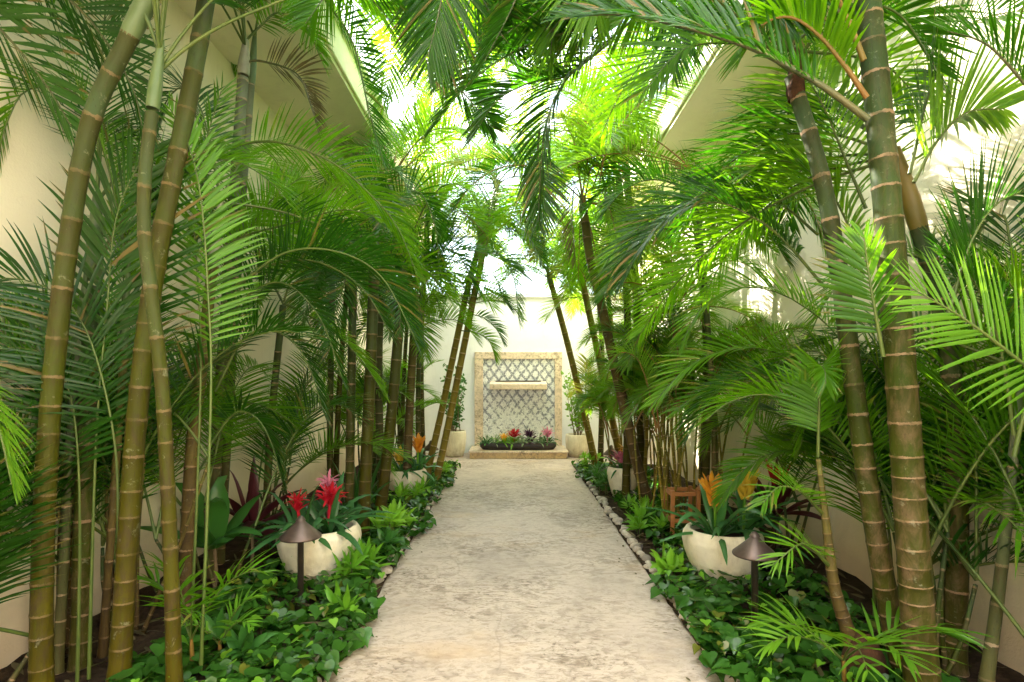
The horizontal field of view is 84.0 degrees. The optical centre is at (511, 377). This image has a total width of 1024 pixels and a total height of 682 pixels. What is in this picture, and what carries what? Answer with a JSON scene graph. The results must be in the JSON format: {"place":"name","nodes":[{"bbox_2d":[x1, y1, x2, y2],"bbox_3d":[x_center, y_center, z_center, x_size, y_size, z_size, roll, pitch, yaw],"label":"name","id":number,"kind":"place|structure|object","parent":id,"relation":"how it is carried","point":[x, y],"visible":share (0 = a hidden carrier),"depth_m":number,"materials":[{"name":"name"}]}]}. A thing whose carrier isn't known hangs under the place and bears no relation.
{"place":"outdoors","nodes":[
{"label":"outdoors","id":0,"kind":"place"},
{"bbox_2d":[394,453,465,463],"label":"terrace","id":1,"kind":"structure","parent":0,"point":[447,459],"depth_m":9.93,"materials":[{"name":"stone"}]},
{"bbox_2d":[445,429,465,456],"bbox_3d":[-1.030,1.170,10.200,0.419,0.460,0.419,0,0,0],"label":"plant pot","id":2,"kind":"object","parent":1,"relation":"on","point":[456,444],"visible":0.77,"depth_m":10.03,"materials":[{"name":"ceramic"}]},
{"bbox_2d":[440,363,466,430],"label":"shrub","id":3,"kind":"object","parent":2,"relation":"on","point":[457,416],"visible":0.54,"depth_m":10.05,"materials":[{"name":"green plant"}]},
{"bbox_2d":[334,0,676,292],"label":"sky","id":4,"kind":"structure","parent":0,"point":[530,287],"materials":[{"name":"white"}]},
{"bbox_2d":[324,453,720,681],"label":"path","id":5,"kind":"structure","parent":0,"point":[514,570],"depth_m":3.60,"materials":[{"name":"stone"}]},
{"bbox_2d":[468,352,568,458],"bbox_3d":[0.113,0.457,10.239,1.732,1.884,0.819,0,0,0],"label":"wall fountain","id":6,"kind":"object","parent":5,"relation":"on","point":[522,391],"depth_m":10.63,"materials":[{"name":"stone"}]},
{"bbox_2d":[480,441,555,449],"bbox_3d":[0.107,1.200,10.080,1.360,0.124,0.320,0,0,0],"label":"planter trough","id":7,"kind":"object","parent":6,"relation":"on","point":[525,446],"visible":0.75,"depth_m":9.94,"materials":[{"name":"stone"}]},
{"bbox_2d":[226,460,878,681],"bbox_3d":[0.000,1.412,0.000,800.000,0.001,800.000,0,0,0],"label":"ground","id":8,"kind":"structure","parent":0,"point":[615,527],"depth_m":4.17,"materials":[{"name":"grey stone"}]},
{"bbox_2d":[0,0,432,668],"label":"building","id":9,"kind":"structure","parent":8,"relation":"on","point":[40,150],"depth_m":4.27,"materials":[{"name":"beige paint"}]},
{"bbox_2d":[0,464,457,681],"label":"soil bed","id":10,"kind":"object","parent":8,"relation":"on","point":[236,545],"visible":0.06,"depth_m":3.34,"materials":[{"name":"brown soil"}]},
{"bbox_2d":[0,395,111,681],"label":"clump palm","id":11,"kind":"object","parent":10,"relation":"on","point":[19,541],"visible":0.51,"depth_m":2.23,"materials":[{"name":"green plant"}]},
{"bbox_2d":[0,19,176,658],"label":"palm tree","id":12,"kind":"object","parent":10,"relation":"on","point":[103,644],"visible":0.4,"depth_m":2.83,"materials":[{"name":"green plant"}]},
{"bbox_2d":[0,0,247,679],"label":"palm tree","id":13,"kind":"object","parent":10,"relation":"on","point":[93,231],"visible":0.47,"depth_m":2.62,"materials":[{"name":"green plant"}]},
{"bbox_2d":[0,123,309,681],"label":"palm tree","id":14,"kind":"object","parent":10,"relation":"on","point":[60,620],"visible":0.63,"depth_m":2.61,"materials":[{"name":"green plant"}]},
{"bbox_2d":[0,259,314,653],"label":"clump palm","id":15,"kind":"object","parent":10,"relation":"on","point":[186,408],"visible":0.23,"depth_m":3.17,"materials":[{"name":"green plant"}]},
{"bbox_2d":[0,191,342,627],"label":"clump palm","id":16,"kind":"object","parent":10,"relation":"on","point":[102,467],"visible":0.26,"depth_m":2.96,"materials":[{"name":"green plant"}]},
{"bbox_2d":[0,351,375,604],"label":"clump palm","id":17,"kind":"object","parent":10,"relation":"on","point":[334,401],"visible":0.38,"depth_m":3.91,"materials":[{"name":"green plant"}]},
{"bbox_2d":[141,475,269,584],"bbox_3d":[-1.959,1.034,3.814,0.795,0.733,0.795,0,0,0],"label":"leafy plant","id":18,"kind":"object","parent":10,"relation":"on","point":[222,531],"visible":0.73,"depth_m":3.71,"materials":[{"name":"green plant"}]},
{"bbox_2d":[137,545,283,660],"bbox_3d":[-1.439,1.085,2.680,0.645,0.632,0.606,0,0,43],"label":"palm seedling","id":19,"kind":"object","parent":10,"relation":"on","point":[186,582],"visible":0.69,"depth_m":2.65,"materials":[{"name":"green plant"}]},
{"bbox_2d":[163,585,266,654],"bbox_3d":[-1.424,1.235,2.782,0.506,0.333,0.363,0,0,0],"label":"palm seedling","id":20,"kind":"object","parent":10,"relation":"on","point":[229,621],"visible":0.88,"depth_m":2.78,"materials":[{"name":"green plant"}]},
{"bbox_2d":[11,465,441,681],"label":"fallen leaves","id":21,"kind":"object","parent":10,"relation":"on","point":[14,665],"visible":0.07,"depth_m":3.07,"materials":[{"name":"brown plant"}]},
{"bbox_2d":[182,604,277,663],"bbox_3d":[-1.363,1.263,2.791,0.451,0.273,0.291,0,0,23],"label":"leafy plant","id":22,"kind":"object","parent":10,"relation":"on","point":[234,641],"visible":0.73,"depth_m":2.79,"materials":[{"name":"green plant"}]},
{"bbox_2d":[217,1,260,564],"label":"palm tree","id":23,"kind":"object","parent":10,"relation":"on","point":[225,470],"visible":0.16,"depth_m":4.28,"materials":[{"name":"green plant"}]},
{"bbox_2d":[137,0,366,681],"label":"palm tree","id":24,"kind":"object","parent":10,"relation":"on","point":[171,588],"visible":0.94,"depth_m":2.59,"materials":[{"name":"green plant"}]},
{"bbox_2d":[0,0,526,681],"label":"palm tree","id":25,"kind":"object","parent":10,"relation":"on","point":[120,52],"visible":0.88,"depth_m":2.42,"materials":[{"name":"green plant"}]},
{"bbox_2d":[229,457,304,567],"bbox_3d":[-1.836,0.986,4.141,0.748,0.829,0.726,0,0,0],"label":"cordyline","id":26,"kind":"object","parent":10,"relation":"on","point":[252,493],"visible":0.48,"depth_m":4.14,"materials":[{"name":"red plant"}]},
{"bbox_2d":[129,53,429,619],"bbox_3d":[-1.456,-0.267,3.823,1.978,3.346,1.471,0,0,0],"label":"palm tree","id":27,"kind":"object","parent":10,"relation":"on","point":[189,478],"visible":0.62,"depth_m":3.40,"materials":[{"name":"green plant"}]},
{"bbox_2d":[105,460,460,681],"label":"ivy ground cover","id":28,"kind":"object","parent":10,"relation":"on","point":[290,663],"visible":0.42,"depth_m":3.03,"materials":[{"name":"green plant"}]},
{"bbox_2d":[185,195,394,550],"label":"palm tree","id":29,"kind":"object","parent":10,"relation":"on","point":[277,358],"visible":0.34,"depth_m":4.58,"materials":[{"name":"green plant"}]},
{"bbox_2d":[279,516,321,605],"bbox_3d":[-1.300,1.133,3.500,0.248,0.574,0.248,0,0,0],"label":"path light","id":30,"kind":"object","parent":10,"relation":"on","point":[300,531],"visible":0.92,"depth_m":3.47,"materials":[{"name":"brown metal"}]},
{"bbox_2d":[203,0,426,578],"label":"palm tree","id":31,"kind":"object","parent":10,"relation":"on","point":[243,66],"visible":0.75,"depth_m":3.81,"materials":[{"name":"green plant"}]},
{"bbox_2d":[276,518,361,584],"bbox_3d":[-1.345,1.215,3.980,0.569,0.370,0.569,0,0,0],"label":"plant pot","id":32,"kind":"object","parent":10,"relation":"on","point":[318,556],"visible":0.4,"depth_m":3.75,"materials":[{"name":"ceramic"}]},
{"bbox_2d":[246,483,362,557],"bbox_3d":[-1.443,0.930,3.933,0.776,0.483,0.780,0,0,0],"label":"bromeliad","id":33,"kind":"object","parent":32,"relation":"in","point":[297,507],"visible":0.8,"depth_m":3.91,"materials":[{"name":"green plant"}]},
{"bbox_2d":[270,472,394,554],"bbox_3d":[-1.239,0.937,3.908,0.803,0.510,0.800,0,0,0],"label":"bromeliad","id":34,"kind":"object","parent":32,"relation":"in","point":[330,497],"visible":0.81,"depth_m":3.92,"materials":[{"name":"green plant"}]},
{"bbox_2d":[274,469,392,538],"bbox_3d":[-1.319,0.916,4.101,0.766,0.508,0.729,0,0,44],"label":"bromeliad","id":35,"kind":"object","parent":32,"relation":"in","point":[328,480],"visible":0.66,"depth_m":4.13,"materials":[{"name":"green plant"}]},
{"bbox_2d":[238,344,415,530],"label":"clump palm","id":36,"kind":"object","parent":10,"relation":"on","point":[299,387],"visible":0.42,"depth_m":5.17,"materials":[{"name":"green plant"}]},
{"bbox_2d":[308,581,365,620],"bbox_3d":[-0.983,1.286,3.306,0.389,0.228,0.342,0,0,24],"label":"leafy plant","id":37,"kind":"object","parent":10,"relation":"on","point":[345,602],"visible":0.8,"depth_m":3.26,"materials":[{"name":"green plant"}]},
{"bbox_2d":[251,159,452,477],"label":"palm tree","id":38,"kind":"object","parent":10,"relation":"on","point":[330,458],"visible":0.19,"depth_m":5.58,"materials":[{"name":"green plant"}]},
{"bbox_2d":[246,141,462,502],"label":"palm tree","id":39,"kind":"object","parent":10,"relation":"on","point":[350,434],"visible":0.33,"depth_m":4.90,"materials":[{"name":"green plant"}]},
{"bbox_2d":[323,536,392,582],"bbox_3d":[-1.012,1.235,3.758,0.324,0.331,0.469,0,0,22],"label":"leafy plant","id":40,"kind":"object","parent":10,"relation":"on","point":[368,557],"visible":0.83,"depth_m":3.74,"materials":[{"name":"green plant"}]},
{"bbox_2d":[282,169,435,485],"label":"palm tree","id":41,"kind":"object","parent":10,"relation":"on","point":[338,420],"visible":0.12,"depth_m":6.07,"materials":[{"name":"green plant"}]},
{"bbox_2d":[326,458,392,506],"bbox_3d":[-1.476,1.052,5.567,0.559,0.672,0.714,0,0,44],"label":"strap lily","id":42,"kind":"object","parent":10,"relation":"on","point":[356,484],"visible":0.3,"depth_m":5.56,"materials":[{"name":"green plant"}]},
{"bbox_2d":[277,148,454,541],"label":"palm tree","id":43,"kind":"object","parent":10,"relation":"on","point":[365,475],"visible":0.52,"depth_m":4.85,"materials":[{"name":"green plant"}]},
{"bbox_2d":[292,348,445,491],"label":"clump palm","id":44,"kind":"object","parent":10,"relation":"on","point":[359,385],"visible":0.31,"depth_m":6.58,"materials":[{"name":"green plant"}]},
{"bbox_2d":[370,526,403,558],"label":"leafy plant","id":45,"kind":"object","parent":10,"relation":"on","point":[387,536],"visible":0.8,"depth_m":4.27,"materials":[{"name":"green plant"}]},
{"bbox_2d":[361,498,418,535],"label":"leafy plant","id":46,"kind":"object","parent":10,"relation":"on","point":[399,516],"visible":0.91,"depth_m":4.69,"materials":[{"name":"green plant"}]},
{"bbox_2d":[48,0,731,681],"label":"palm tree","id":47,"kind":"object","parent":10,"relation":"on","point":[398,14],"visible":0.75,"depth_m":2.61,"materials":[{"name":"green plant"}]},
{"bbox_2d":[338,169,450,484],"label":"palm tree","id":48,"kind":"object","parent":10,"relation":"on","point":[373,454],"visible":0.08,"depth_m":6.72,"materials":[{"name":"green plant"}]},
{"bbox_2d":[356,354,458,466],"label":"clump palm","id":49,"kind":"object","parent":10,"relation":"on","point":[425,404],"visible":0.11,"depth_m":8.21,"materials":[{"name":"green plant"}]},
{"bbox_2d":[389,467,426,494],"bbox_3d":[-1.235,1.225,6.600,0.499,0.350,0.499,0,0,0],"label":"plant pot","id":50,"kind":"object","parent":10,"relation":"on","point":[412,478],"visible":0.27,"depth_m":6.39,"materials":[{"name":"ceramic"}]},
{"bbox_2d":[372,443,424,479],"bbox_3d":[-1.329,0.949,6.564,0.739,0.363,0.741,0,0,0],"label":"bromeliad","id":51,"kind":"object","parent":50,"relation":"in","point":[397,464],"visible":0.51,"depth_m":6.52,"materials":[{"name":"green plant"}]},
{"bbox_2d":[392,433,443,481],"bbox_3d":[-1.089,0.897,6.603,0.680,0.519,0.766,0,0,-40],"label":"bromeliad","id":52,"kind":"object","parent":50,"relation":"in","point":[417,442],"visible":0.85,"depth_m":6.56,"materials":[{"name":"green plant"}]},
{"bbox_2d":[276,91,540,487],"bbox_3d":[-1.009,-0.967,6.386,2.746,4.736,3.657,0,0,0],"label":"palm tree","id":53,"kind":"object","parent":10,"relation":"on","point":[396,152],"visible":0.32,"depth_m":6.16,"materials":[{"name":"green plant"}]},
{"bbox_2d":[388,475,430,503],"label":"leafy plant","id":54,"kind":"object","parent":10,"relation":"on","point":[400,490],"visible":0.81,"depth_m":6.12,"materials":[{"name":"green plant"}]},
{"bbox_2d":[344,249,483,459],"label":"palm tree","id":55,"kind":"object","parent":10,"relation":"on","point":[437,299],"visible":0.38,"depth_m":6.80,"materials":[{"name":"green plant"}]},
{"bbox_2d":[380,245,487,470],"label":"palm tree","id":56,"kind":"object","parent":10,"relation":"on","point":[409,408],"visible":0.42,"depth_m":6.46,"materials":[{"name":"green plant"}]},
{"bbox_2d":[358,141,510,445],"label":"palm tree","id":57,"kind":"object","parent":10,"relation":"on","point":[399,404],"visible":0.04,"depth_m":8.56,"materials":[{"name":"green plant"}]},
{"bbox_2d":[394,197,474,444],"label":"palm tree","id":58,"kind":"object","parent":10,"relation":"on","point":[404,377],"visible":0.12,"depth_m":8.17,"materials":[{"name":"green plant"}]},
{"bbox_2d":[335,83,550,467],"bbox_3d":[-0.915,-1.246,8.367,3.061,5.293,3.553,0,0,0],"label":"palm tree","id":59,"kind":"object","parent":10,"relation":"on","point":[422,413],"visible":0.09,"depth_m":8.26,"materials":[{"name":"green plant"}]},
{"bbox_2d":[266,0,629,510],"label":"palm tree","id":60,"kind":"object","parent":10,"relation":"on","point":[391,413],"visible":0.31,"depth_m":5.54,"materials":[{"name":"green plant"}]},
{"bbox_2d":[415,133,555,479],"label":"palm tree","id":61,"kind":"object","parent":10,"relation":"on","point":[483,241],"visible":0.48,"depth_m":7.36,"materials":[{"name":"green plant"}]},
{"bbox_2d":[422,137,576,478],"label":"palm tree","id":62,"kind":"object","parent":10,"relation":"on","point":[444,396],"visible":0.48,"depth_m":7.62,"materials":[{"name":"green plant"}]},
{"bbox_2d":[383,293,636,452],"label":"garden wall","id":63,"kind":"structure","parent":8,"relation":"on","point":[534,334],"depth_m":10.65,"materials":[{"name":"white paint"}]},
{"bbox_2d":[396,19,709,462],"bbox_3d":[0.494,-1.807,6.706,3.782,6.524,3.365,0,0,0],"label":"palm tree","id":64,"kind":"object","parent":8,"relation":"on","point":[640,423],"visible":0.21,"depth_m":5.90,"materials":[{"name":"green plant"}]},
{"bbox_2d":[573,463,1023,681],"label":"soil bed","id":65,"kind":"object","parent":8,"relation":"on","point":[1007,674],"visible":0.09,"depth_m":3.80,"materials":[{"name":"brown soil"}]},
{"bbox_2d":[490,225,614,466],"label":"palm tree","id":66,"kind":"object","parent":65,"relation":"on","point":[564,331],"visible":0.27,"depth_m":8.37,"materials":[{"name":"green plant"}]},
{"bbox_2d":[450,94,679,507],"bbox_3d":[0.734,-0.624,5.880,1.884,4.092,2.286,0,0,34],"label":"palm tree","id":67,"kind":"object","parent":65,"relation":"on","point":[585,228],"visible":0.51,"depth_m":5.68,"materials":[{"name":"green plant"}]},
{"bbox_2d":[500,198,651,461],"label":"palm tree","id":68,"kind":"object","parent":65,"relation":"on","point":[613,423],"visible":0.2,"depth_m":7.86,"materials":[{"name":"green plant"}]},
{"bbox_2d":[488,147,685,463],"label":"palm tree","id":69,"kind":"object","parent":65,"relation":"on","point":[601,438],"visible":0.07,"depth_m":8.52,"materials":[{"name":"green plant"}]},
{"bbox_2d":[479,21,695,499],"bbox_3d":[0.644,-1.102,6.580,2.821,5.006,3.378,0,0,23],"label":"palm tree","id":70,"kind":"object","parent":65,"relation":"on","point":[574,87],"visible":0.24,"depth_m":5.82,"materials":[{"name":"green plant"}]},
{"bbox_2d":[538,228,663,464],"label":"palm tree","id":71,"kind":"object","parent":65,"relation":"on","point":[560,298],"visible":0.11,"depth_m":8.04,"materials":[{"name":"green plant"}]},
{"bbox_2d":[566,311,651,476],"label":"clump palm","id":72,"kind":"object","parent":65,"relation":"on","point":[584,366],"visible":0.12,"depth_m":8.29,"materials":[{"name":"green plant"}]},
{"bbox_2d":[570,371,654,463],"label":"clump palm","id":73,"kind":"object","parent":65,"relation":"on","point":[601,406],"visible":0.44,"depth_m":7.34,"materials":[{"name":"green plant"}]},
{"bbox_2d":[607,464,636,497],"bbox_3d":[1.310,1.220,6.700,0.379,0.360,0.379,0,0,0],"label":"plant pot","id":74,"kind":"object","parent":65,"relation":"on","point":[615,482],"visible":0.34,"depth_m":6.56,"materials":[{"name":"ceramic"}]},
{"bbox_2d":[275,0,987,679],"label":"palm tree","id":75,"kind":"object","parent":65,"relation":"on","point":[551,36],"visible":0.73,"depth_m":3.02,"materials":[{"name":"green plant"}]},
{"bbox_2d":[573,298,724,496],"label":"clump palm","id":76,"kind":"object","parent":65,"relation":"on","point":[603,388],"visible":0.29,"depth_m":6.69,"materials":[{"name":"green plant"}]},
{"bbox_2d":[622,502,676,538],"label":"leafy plant","id":77,"kind":"object","parent":65,"relation":"on","point":[636,522],"visible":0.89,"depth_m":5.00,"materials":[{"name":"green plant"}]},
{"bbox_2d":[487,96,826,515],"bbox_3d":[1.056,-0.702,5.713,2.658,4.206,3.196,0,0,0],"label":"palm tree","id":78,"kind":"object","parent":65,"relation":"on","point":[705,462],"visible":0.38,"depth_m":5.45,"materials":[{"name":"green plant"}]},
{"bbox_2d":[588,280,727,534],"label":"clump palm","id":79,"kind":"object","parent":65,"relation":"on","point":[641,367],"visible":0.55,"depth_m":5.31,"materials":[{"name":"green plant"}]},
{"bbox_2d":[592,260,730,476],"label":"palm tree","id":80,"kind":"object","parent":65,"relation":"on","point":[629,295],"visible":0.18,"depth_m":6.31,"materials":[{"name":"green plant"}]},
{"bbox_2d":[650,542,694,583],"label":"leafy plant","id":81,"kind":"object","parent":65,"relation":"on","point":[670,560],"visible":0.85,"depth_m":3.88,"materials":[{"name":"green plant"}]},
{"bbox_2d":[581,216,775,491],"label":"palm tree","id":82,"kind":"object","parent":65,"relation":"on","point":[626,355],"visible":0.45,"depth_m":5.50,"materials":[{"name":"green plant"}]},
{"bbox_2d":[664,475,709,534],"bbox_3d":[1.581,1.136,5.010,0.435,0.528,0.253,0,0,0],"label":"wooden stand","id":83,"kind":"object","parent":65,"relation":"on","point":[690,493],"visible":0.66,"depth_m":4.89,"materials":[{"name":"brown wood"}]},
{"bbox_2d":[576,142,798,512],"bbox_3d":[1.465,-0.323,4.660,1.839,3.447,1.849,0,0,0],"label":"palm tree","id":84,"kind":"object","parent":65,"relation":"on","point":[655,171],"visible":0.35,"depth_m":4.78,"materials":[{"name":"green plant"}]},
{"bbox_2d":[608,311,816,521],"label":"clump palm","id":85,"kind":"object","parent":65,"relation":"on","point":[752,326],"visible":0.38,"depth_m":5.19,"materials":[{"name":"green plant"}]},
{"bbox_2d":[682,520,763,585],"bbox_3d":[1.460,1.220,3.950,0.539,0.360,0.539,0,0,0],"label":"plant pot","id":86,"kind":"object","parent":65,"relation":"on","point":[703,551],"visible":0.42,"depth_m":3.75,"materials":[{"name":"ceramic"}]},
{"bbox_2d":[643,471,789,564],"bbox_3d":[1.388,0.903,3.876,0.891,0.518,0.837,0,0,-41],"label":"bromeliad","id":87,"kind":"object","parent":86,"relation":"in","point":[714,519],"visible":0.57,"depth_m":3.86,"materials":[{"name":"green plant"}]},
{"bbox_2d":[681,468,813,563],"bbox_3d":[1.603,0.909,3.963,0.837,0.588,0.777,0,0,17],"label":"bromeliad","id":88,"kind":"object","parent":86,"relation":"in","point":[743,490],"visible":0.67,"depth_m":3.95,"materials":[{"name":"green plant"}]},
{"bbox_2d":[539,0,941,681],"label":"palm tree","id":89,"kind":"object","parent":65,"relation":"on","point":[865,34],"visible":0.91,"depth_m":2.35,"materials":[{"name":"green plant"}]},
{"bbox_2d":[732,531,777,621],"bbox_3d":[1.365,1.141,3.200,0.240,0.559,0.240,0,0,0],"label":"path light","id":90,"kind":"object","parent":65,"relation":"on","point":[752,547],"visible":0.84,"depth_m":3.17,"materials":[{"name":"brown metal"}]},
{"bbox_2d":[571,458,966,681],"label":"ivy ground cover","id":91,"kind":"object","parent":65,"relation":"on","point":[717,639],"visible":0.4,"depth_m":3.14,"materials":[{"name":"green plant"}]},
{"bbox_2d":[729,457,830,559],"bbox_3d":[2.032,0.992,4.253,0.757,0.818,0.734,0,0,-21],"label":"cordyline","id":92,"kind":"object","parent":65,"relation":"on","point":[782,498],"visible":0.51,"depth_m":4.21,"materials":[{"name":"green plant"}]},
{"bbox_2d":[668,360,892,568],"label":"clump palm","id":93,"kind":"object","parent":65,"relation":"on","point":[781,464],"visible":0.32,"depth_m":4.31,"materials":[{"name":"green plant"}]},
{"bbox_2d":[596,465,1005,681],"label":"fallen leaves","id":94,"kind":"object","parent":65,"relation":"on","point":[820,671],"visible":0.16,"depth_m":3.66,"materials":[{"name":"brown plant"}]},
{"bbox_2d":[744,334,888,679],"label":"palm tree","id":95,"kind":"object","parent":65,"relation":"on","point":[805,389],"visible":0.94,"depth_m":2.66,"materials":[{"name":"green plant"}]},
{"bbox_2d":[622,0,1023,677],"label":"palm tree","id":96,"kind":"object","parent":65,"relation":"on","point":[956,580],"visible":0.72,"depth_m":2.58,"materials":[{"name":"green plant"}]},
{"bbox_2d":[671,288,1023,675],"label":"clump palm","id":97,"kind":"object","parent":65,"relation":"on","point":[878,431],"visible":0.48,"depth_m":2.77,"materials":[{"name":"green plant"}]},
{"bbox_2d":[738,592,993,681],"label":"palm seedling","id":98,"kind":"object","parent":65,"relation":"on","point":[771,646],"visible":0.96,"depth_m":2.35,"materials":[{"name":"green plant"}]},
{"bbox_2d":[761,335,1023,637],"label":"clump palm","id":99,"kind":"object","parent":65,"relation":"on","point":[1001,467],"visible":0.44,"depth_m":2.54,"materials":[{"name":"green plant"}]},
{"bbox_2d":[764,284,1023,594],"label":"clump palm","id":100,"kind":"object","parent":65,"relation":"on","point":[1018,547],"visible":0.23,"depth_m":2.70,"materials":[{"name":"green plant"}]},
{"bbox_2d":[766,178,1023,681],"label":"palm tree","id":101,"kind":"object","parent":65,"relation":"on","point":[988,667],"visible":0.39,"depth_m":2.44,"materials":[{"name":"green plant"}]},
{"bbox_2d":[594,0,1023,674],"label":"building","id":102,"kind":"structure","parent":8,"relation":"on","point":[694,116],"depth_m":4.08,"materials":[{"name":"beige paint"}]},
{"bbox_2d":[567,453,655,464],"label":"terrace","id":103,"kind":"structure","parent":0,"point":[580,459],"depth_m":9.80,"materials":[{"name":"stone"}]},
{"bbox_2d":[565,433,588,457],"bbox_3d":[1.170,1.200,10.150,0.439,0.400,0.439,0,0,0],"label":"plant pot","id":104,"kind":"object","parent":103,"relation":"on","point":[576,445],"visible":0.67,"depth_m":9.97,"materials":[{"name":"ceramic"}]},
{"bbox_2d":[561,368,595,434],"bbox_3d":[1.230,0.434,10.030,0.790,1.258,0.730,0,0,0],"label":"shrub","id":105,"kind":"object","parent":104,"relation":"on","point":[578,422],"visible":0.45,"depth_m":10.05,"materials":[{"name":"green plant"}]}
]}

